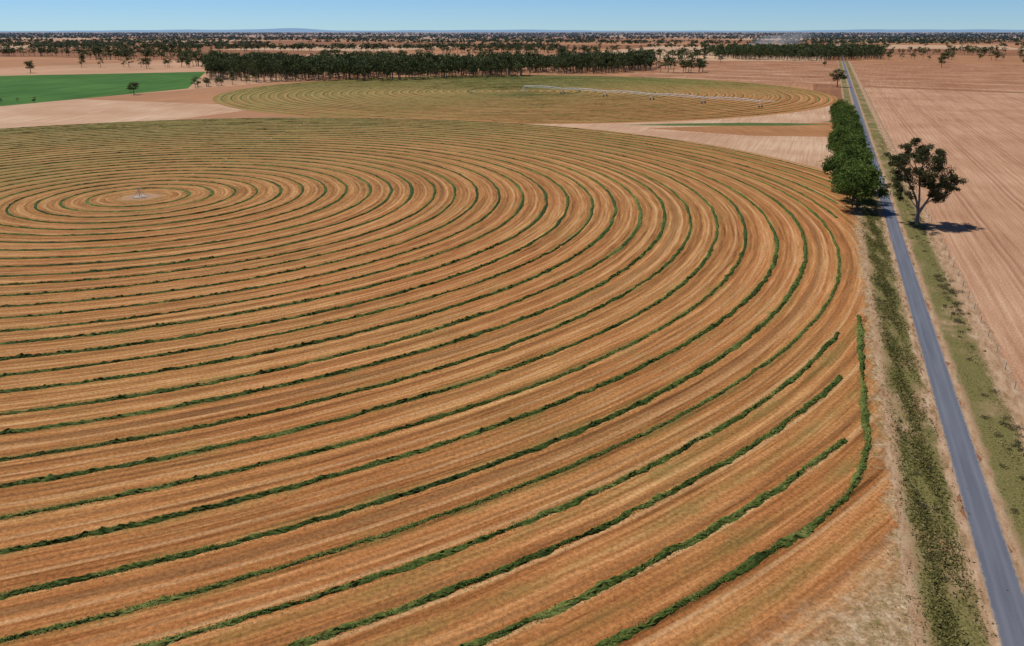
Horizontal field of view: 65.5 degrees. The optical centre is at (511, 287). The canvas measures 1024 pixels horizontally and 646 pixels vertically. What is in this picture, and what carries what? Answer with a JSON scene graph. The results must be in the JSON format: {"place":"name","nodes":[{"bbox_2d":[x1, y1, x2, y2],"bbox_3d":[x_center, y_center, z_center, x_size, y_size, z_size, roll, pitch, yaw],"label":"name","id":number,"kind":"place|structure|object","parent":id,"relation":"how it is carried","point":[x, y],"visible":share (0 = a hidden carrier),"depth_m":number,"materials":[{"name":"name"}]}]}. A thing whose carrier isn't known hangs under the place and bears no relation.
{"place":"outdoors","nodes":[
{"label":"outdoors","id":0,"kind":"place"},
{"bbox_2d":[0,72,204,105],"bbox_3d":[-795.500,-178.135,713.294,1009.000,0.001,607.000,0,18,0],"label":"green crop field","id":1,"kind":"structure","parent":0,"point":[24,89],"depth_m":753.84,"materials":[{"name":"green plant"}]},
{"bbox_2d":[0,99,246,128],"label":"pale soil headland","id":2,"kind":"structure","parent":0,"point":[74,111],"depth_m":513.44,"materials":[{"name":"beige soil"}]},
{"bbox_2d":[0,117,915,645],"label":"hay field","id":3,"kind":"structure","parent":0,"point":[828,589],"depth_m":112.87,"materials":[{"name":"brown plant"}]},
{"bbox_2d":[132,189,146,197],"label":"irrigation pivot","id":4,"kind":"object","parent":3,"relation":"on","point":[140,196],"visible":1,"depth_m":250.28,"materials":[{"name":"metal"}]},
{"bbox_2d":[0,118,875,645],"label":"hay windrows","id":5,"kind":"object","parent":3,"relation":"on","point":[246,142],"visible":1,"depth_m":127.58,"materials":[{"name":"green plant"}]},
{"bbox_2d":[819,144,874,174],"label":"shade tree","id":6,"kind":"object","parent":3,"relation":"on","point":[837,160],"visible":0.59,"depth_m":255.17,"materials":[{"name":"green plant"}]},
{"bbox_2d":[829,158,884,200],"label":"shade tree","id":7,"kind":"object","parent":3,"relation":"on","point":[845,165],"visible":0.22,"depth_m":241.86,"materials":[{"name":"green plant"}]},
{"bbox_2d":[829,162,893,209],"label":"shade tree","id":8,"kind":"object","parent":3,"relation":"on","point":[864,177],"visible":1,"depth_m":227.06,"materials":[{"name":"green plant"}]},
{"bbox_2d":[862,201,1023,583],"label":"roadside scrub","id":9,"kind":"object","parent":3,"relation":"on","point":[951,291],"visible":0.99,"depth_m":107.43,"materials":[{"name":"green plant"}]},
{"bbox_2d":[0,32,1023,625],"bbox_3d":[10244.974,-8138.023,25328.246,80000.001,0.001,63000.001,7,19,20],"label":"ground","id":10,"kind":"structure","parent":0,"point":[54,64],"depth_m":1468.65,"materials":[{"name":"brown soil"}]},
{"bbox_2d":[23,60,34,72],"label":"paddock tree","id":11,"kind":"object","parent":10,"relation":"on","point":[28,64],"visible":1,"depth_m":973.41,"materials":[{"name":"green plant"}]},
{"bbox_2d":[128,82,140,94],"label":"paddock tree","id":12,"kind":"object","parent":10,"relation":"on","point":[133,84],"visible":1,"depth_m":644.63,"materials":[{"name":"green plant"}]},
{"bbox_2d":[141,57,150,67],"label":"paddock tree","id":13,"kind":"object","parent":10,"relation":"on","point":[144,60],"visible":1,"depth_m":1086.61,"materials":[{"name":"green plant"}]},
{"bbox_2d":[175,56,185,66],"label":"paddock tree","id":14,"kind":"object","parent":10,"relation":"on","point":[181,58],"visible":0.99,"depth_m":1128.08,"materials":[{"name":"green plant"}]},
{"bbox_2d":[184,58,191,64],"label":"paddock tree","id":15,"kind":"object","parent":10,"relation":"on","point":[186,61],"visible":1,"depth_m":1106.11,"materials":[{"name":"green plant"}]},
{"bbox_2d":[200,50,657,81],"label":"tree plantation","id":16,"kind":"object","parent":10,"relation":"on","point":[284,65],"visible":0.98,"depth_m":892.44,"materials":[{"name":"green plant"}]},
{"bbox_2d":[0,32,1023,48],"bbox_3d":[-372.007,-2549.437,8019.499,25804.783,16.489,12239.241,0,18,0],"label":"distant tree belts","id":17,"kind":"object","parent":10,"relation":"on","point":[477,37],"visible":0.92,"depth_m":4039.32,"materials":[{"name":"green plant"}]},
{"bbox_2d":[0,43,1023,100],"bbox_3d":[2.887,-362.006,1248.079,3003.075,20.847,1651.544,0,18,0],"label":"shelter belt trees","id":18,"kind":"object","parent":10,"relation":"on","point":[125,51],"visible":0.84,"depth_m":1590.11,"materials":[{"name":"green plant"}]},
{"bbox_2d":[3,36,1022,58],"bbox_3d":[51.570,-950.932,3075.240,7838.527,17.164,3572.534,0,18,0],"label":"scattered distant trees","id":19,"kind":"object","parent":10,"relation":"on","point":[501,38],"visible":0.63,"depth_m":2477.66,"materials":[{"name":"green plant"}]},
{"bbox_2d":[700,43,887,60],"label":"tree plantation","id":20,"kind":"object","parent":10,"relation":"on","point":[758,50],"visible":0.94,"depth_m":1428.06,"materials":[{"name":"green plant"}]},
{"bbox_2d":[828,69,847,86],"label":"paddock tree","id":21,"kind":"object","parent":10,"relation":"on","point":[839,76],"visible":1,"depth_m":730.69,"materials":[{"name":"green plant"}]},
{"bbox_2d":[940,52,949,60],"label":"paddock tree","id":22,"kind":"object","parent":10,"relation":"on","point":[945,54],"visible":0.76,"depth_m":1285.72,"materials":[{"name":"green plant"}]},
{"bbox_2d":[993,51,1000,57],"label":"paddock tree","id":23,"kind":"object","parent":10,"relation":"on","point":[998,53],"visible":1,"depth_m":1361.52,"materials":[{"name":"green plant"}]},
{"bbox_2d":[0,28,1023,31],"bbox_3d":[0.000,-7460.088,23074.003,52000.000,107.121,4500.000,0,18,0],"label":"hills","id":24,"kind":"structure","parent":0,"point":[317,30],"depth_m":21933.58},
{"bbox_2d":[0,0,1023,30],"label":"sky","id":25,"kind":"structure","parent":0,"point":[15,15],"materials":[{"name":"blue"}]},
{"bbox_2d":[213,75,837,123],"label":"irrigated circle field","id":26,"kind":"structure","parent":0,"point":[575,107],"depth_m":601.98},
{"bbox_2d":[221,75,828,122],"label":"hay windrows","id":27,"kind":"object","parent":26,"relation":"on","point":[552,108],"visible":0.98,"depth_m":607.69,"materials":[{"name":"green plant"}]},
{"bbox_2d":[523,85,774,106],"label":"pivot irrigator","id":28,"kind":"object","parent":26,"relation":"on","point":[648,93],"visible":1,"depth_m":598.46,"materials":[{"name":"metal"}]},
{"bbox_2d":[535,105,835,168],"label":"bare soil","id":29,"kind":"structure","parent":0,"point":[810,151],"depth_m":392.93,"materials":[{"name":"beige soil"}]},
{"bbox_2d":[637,123,825,125],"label":"grass patch","id":30,"kind":"object","parent":29,"relation":"on","point":[733,124],"visible":1,"depth_m":442.74,"materials":[{"name":"plant"}]},
{"bbox_2d":[828,99,855,113],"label":"shade tree","id":31,"kind":"object","parent":29,"relation":"on","point":[835,103],"visible":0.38,"depth_m":451.62,"materials":[{"name":"green plant"}]},
{"bbox_2d":[830,102,855,114],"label":"shade tree","id":32,"kind":"object","parent":29,"relation":"on","point":[834,111],"visible":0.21,"depth_m":438.78,"materials":[{"name":"green plant"}]},
{"bbox_2d":[830,104,856,118],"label":"shade tree","id":33,"kind":"object","parent":29,"relation":"on","point":[849,106],"visible":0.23,"depth_m":422.09,"materials":[{"name":"green plant"}]},
{"bbox_2d":[830,108,860,124],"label":"shade tree","id":34,"kind":"object","parent":29,"relation":"on","point":[846,112],"visible":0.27,"depth_m":394.34,"materials":[{"name":"green plant"}]},
{"bbox_2d":[826,117,865,137],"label":"shade tree","id":35,"kind":"object","parent":29,"relation":"on","point":[854,122],"visible":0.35,"depth_m":351.60,"materials":[{"name":"green plant"}]},
{"bbox_2d":[826,126,867,153],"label":"shade tree","id":36,"kind":"object","parent":29,"relation":"on","point":[834,136],"visible":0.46,"depth_m":309.86,"materials":[{"name":"green plant"}]},
{"bbox_2d":[827,124,867,143],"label":"shade tree","id":37,"kind":"object","parent":29,"relation":"on","point":[851,127],"visible":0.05,"depth_m":326.82,"materials":[{"name":"green plant"}]},
{"bbox_2d":[832,114,863,128],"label":"shade tree","id":38,"kind":"object","parent":29,"relation":"on","point":[845,116],"visible":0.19,"depth_m":380.62,"materials":[{"name":"green plant"}]},
{"bbox_2d":[836,122,861,131],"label":"shade tree","id":39,"kind":"object","parent":29,"relation":"on","point":[857,129],"visible":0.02,"depth_m":340.29,"materials":[{"name":"green plant"}]},
{"bbox_2d":[829,132,873,158],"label":"shade tree","id":40,"kind":"object","parent":29,"relation":"on","point":[853,139],"visible":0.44,"depth_m":294.87,"materials":[{"name":"green plant"}]},
{"bbox_2d":[628,61,840,84],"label":"ploughed field","id":41,"kind":"structure","parent":0,"point":[798,71],"depth_m":1008.24,"materials":[{"name":"brown soil"}]},
{"bbox_2d":[685,59,697,72],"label":"paddock tree","id":42,"kind":"object","parent":41,"relation":"on","point":[691,63],"visible":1,"depth_m":971.50,"materials":[{"name":"green plant"}]},
{"bbox_2d":[695,60,704,70],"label":"paddock tree","id":43,"kind":"object","parent":41,"relation":"on","point":[701,63],"visible":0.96,"depth_m":983.22,"materials":[{"name":"green plant"}]},
{"bbox_2d":[644,76,818,82],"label":"straw strip","id":44,"kind":"object","parent":41,"relation":"on","point":[731,79],"visible":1,"depth_m":845.15,"materials":[{"name":"plant"}]},
{"bbox_2d":[656,73,813,78],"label":"straw strip","id":45,"kind":"object","parent":41,"relation":"on","point":[740,76],"visible":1,"depth_m":899.68,"materials":[{"name":"plant"}]},
{"bbox_2d":[678,71,823,75],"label":"straw strip","id":46,"kind":"object","parent":41,"relation":"on","point":[752,73],"visible":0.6,"depth_m":961.73,"materials":[{"name":"plant"}]},
{"bbox_2d":[703,69,820,72],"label":"straw strip","id":47,"kind":"object","parent":41,"relation":"on","point":[774,71],"visible":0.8,"depth_m":1020.52,"materials":[{"name":"plant"}]},
{"bbox_2d":[652,122,867,136],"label":"red soil patch","id":48,"kind":"object","parent":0,"point":[810,130],"visible":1,"depth_m":420.52,"materials":[{"name":"brown soil"}]},
{"bbox_2d":[837,61,1000,645],"bbox_3d":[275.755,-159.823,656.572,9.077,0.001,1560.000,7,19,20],"label":"grass verge","id":49,"kind":"object","parent":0,"point":[908,545],"depth_m":92.20,"materials":[{"name":"beige plant"}]},
{"bbox_2d":[845,199,922,645],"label":"sparse grass","id":50,"kind":"structure","parent":49,"relation":"on","point":[876,449],"depth_m":95.65,"materials":[{"name":"green plant"}]},
{"bbox_2d":[837,43,1023,645],"bbox_3d":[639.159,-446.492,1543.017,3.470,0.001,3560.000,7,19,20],"label":"road","id":51,"kind":"structure","parent":0,"point":[1004,590],"depth_m":95.76,"materials":[{"name":"grey asphalt"}]},
{"bbox_2d":[844,61,1023,592],"bbox_3d":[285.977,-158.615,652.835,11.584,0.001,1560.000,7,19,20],"label":"grass verge","id":52,"kind":"object","parent":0,"point":[988,453],"depth_m":126.13,"materials":[{"name":"plant"}]},
{"bbox_2d":[883,137,968,222],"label":"gum tree","id":53,"kind":"object","parent":52,"relation":"on","point":[922,156],"visible":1,"depth_m":211.52,"materials":[{"name":"green plant"}]},
{"bbox_2d":[863,88,1023,401],"bbox_3d":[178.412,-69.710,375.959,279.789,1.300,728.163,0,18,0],"label":"wire fence","id":54,"kind":"object","parent":52,"relation":"on","point":[956,269],"visible":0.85,"depth_m":167.69,"materials":[{"name":"metal"}]},
{"bbox_2d":[851,63,1023,91],"bbox_3d":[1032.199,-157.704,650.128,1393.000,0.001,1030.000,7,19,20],"label":"ploughed field","id":55,"kind":"structure","parent":0,"point":[897,74],"depth_m":919.60,"materials":[{"name":"brown soil"}]},
{"bbox_2d":[936,56,946,66],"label":"paddock tree","id":56,"kind":"object","parent":55,"relation":"on","point":[941,59],"visible":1,"depth_m":1125.39,"materials":[{"name":"green plant"}]},
{"bbox_2d":[875,85,1020,90],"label":"straw strip","id":57,"kind":"object","parent":55,"relation":"on","point":[955,88],"visible":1,"depth_m":715.12,"materials":[{"name":"plant"}]},
{"bbox_2d":[873,80,1023,85],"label":"straw strip","id":58,"kind":"object","parent":55,"relation":"on","point":[941,82],"visible":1,"depth_m":796.85,"materials":[{"name":"plant"}]},
{"bbox_2d":[863,87,1023,394],"bbox_3d":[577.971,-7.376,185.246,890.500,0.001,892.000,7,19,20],"label":"stubble paddock","id":59,"kind":"structure","parent":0,"point":[978,218],"depth_m":269.05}
]}

